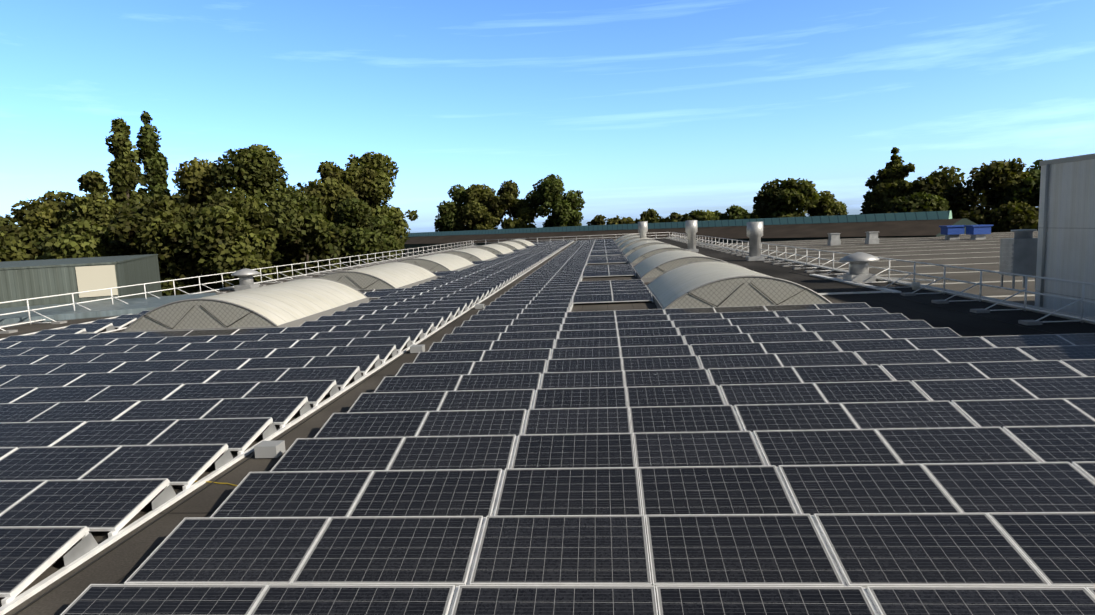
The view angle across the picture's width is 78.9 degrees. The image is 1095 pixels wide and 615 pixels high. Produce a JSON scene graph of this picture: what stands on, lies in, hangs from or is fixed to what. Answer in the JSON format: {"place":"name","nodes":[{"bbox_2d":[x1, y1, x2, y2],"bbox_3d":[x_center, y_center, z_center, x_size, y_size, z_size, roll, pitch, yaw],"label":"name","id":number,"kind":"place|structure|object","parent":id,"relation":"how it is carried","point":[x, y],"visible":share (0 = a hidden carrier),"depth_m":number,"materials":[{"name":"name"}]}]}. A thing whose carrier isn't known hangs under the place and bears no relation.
{"place":"outdoors","nodes":[
{"label":"outdoors","id":0,"kind":"place"},
{"bbox_2d":[0,254,215,325],"bbox_3d":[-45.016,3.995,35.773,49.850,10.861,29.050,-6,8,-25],"label":"building","id":1,"kind":"structure","parent":0,"point":[26,279],"depth_m":35.77,"materials":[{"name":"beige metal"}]},
{"bbox_2d":[0,111,1043,295],"bbox_3d":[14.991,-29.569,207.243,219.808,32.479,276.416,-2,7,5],"label":"tree","id":2,"kind":"object","parent":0,"point":[218,228],"depth_m":99.75,"materials":[{"name":"green plant"}]},
{"bbox_2d":[0,237,1094,614],"bbox_3d":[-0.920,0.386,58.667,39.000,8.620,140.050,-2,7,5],"label":"roof","id":3,"kind":"structure","parent":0,"point":[122,563],"depth_m":17.98,"materials":[{"name":"grey"}]},
{"bbox_2d":[122,234,831,331],"bbox_3d":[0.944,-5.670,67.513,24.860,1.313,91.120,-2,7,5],"label":"skylights","id":4,"kind":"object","parent":3,"relation":"on","point":[676,276],"visible":0.96,"depth_m":26.32,"materials":[{"name":"grey plastic"}]},
{"bbox_2d":[0,242,958,614],"bbox_3d":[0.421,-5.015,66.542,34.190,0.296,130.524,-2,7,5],"label":"mounting rails","id":5,"kind":"object","parent":3,"relation":"on","point":[84,548],"visible":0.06,"depth_m":8.58,"materials":[{"name":"silver metal"}]},
{"bbox_2d":[0,239,1094,614],"bbox_3d":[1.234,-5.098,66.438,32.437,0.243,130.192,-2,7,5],"label":"solar panels","id":6,"kind":"object","parent":5,"relation":"on","point":[922,495],"visible":0.92,"depth_m":8.87,"materials":[{"name":"black glass"}]},
{"bbox_2d":[12,264,1055,614],"bbox_3d":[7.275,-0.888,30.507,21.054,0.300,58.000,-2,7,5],"label":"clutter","id":7,"kind":"object","parent":3,"relation":"on","point":[276,448],"visible":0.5,"depth_m":11.37,"materials":[{"name":"metal"}]},
{"bbox_2d":[0,232,1094,333],"bbox_3d":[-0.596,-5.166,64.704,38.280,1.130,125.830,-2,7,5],"label":"guard rails","id":8,"kind":"object","parent":3,"relation":"on","point":[1023,322],"visible":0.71,"depth_m":30.84,"materials":[{"name":"white metal"}]},
{"bbox_2d":[0,0,1094,232],"label":"sky","id":9,"kind":"structure","parent":0,"point":[666,107],"materials":[{"name":"blue"}]},
{"bbox_2d":[712,231,1037,305],"bbox_3d":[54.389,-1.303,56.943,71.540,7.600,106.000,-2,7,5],"label":"roof","id":10,"kind":"structure","parent":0,"point":[964,250],"depth_m":59.87,"materials":[{"name":"grey metal"}]},
{"bbox_2d":[231,220,1037,290],"bbox_3d":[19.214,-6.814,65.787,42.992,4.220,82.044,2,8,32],"label":"vents","id":11,"kind":"object","parent":10,"relation":"on","point":[1018,253],"visible":0.96,"depth_m":32.46,"materials":[{"name":"silver metal"}]},
{"bbox_2d":[1035,153,1094,316],"bbox_3d":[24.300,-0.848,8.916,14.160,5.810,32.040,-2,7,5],"label":"white building","id":12,"kind":"structure","parent":0,"point":[1066,238],"depth_m":23.70,"materials":[{"name":"grey metal"}]},
{"label":"ground","id":13,"kind":"structure","parent":0,"visible":0},
{"bbox_2d":[401,211,977,256],"bbox_3d":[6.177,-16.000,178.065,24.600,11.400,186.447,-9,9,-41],"label":"hall","id":14,"kind":"structure","parent":13,"relation":"on","point":[907,224],"depth_m":132.02,"materials":[{"name":"grey metal"}]}
]}

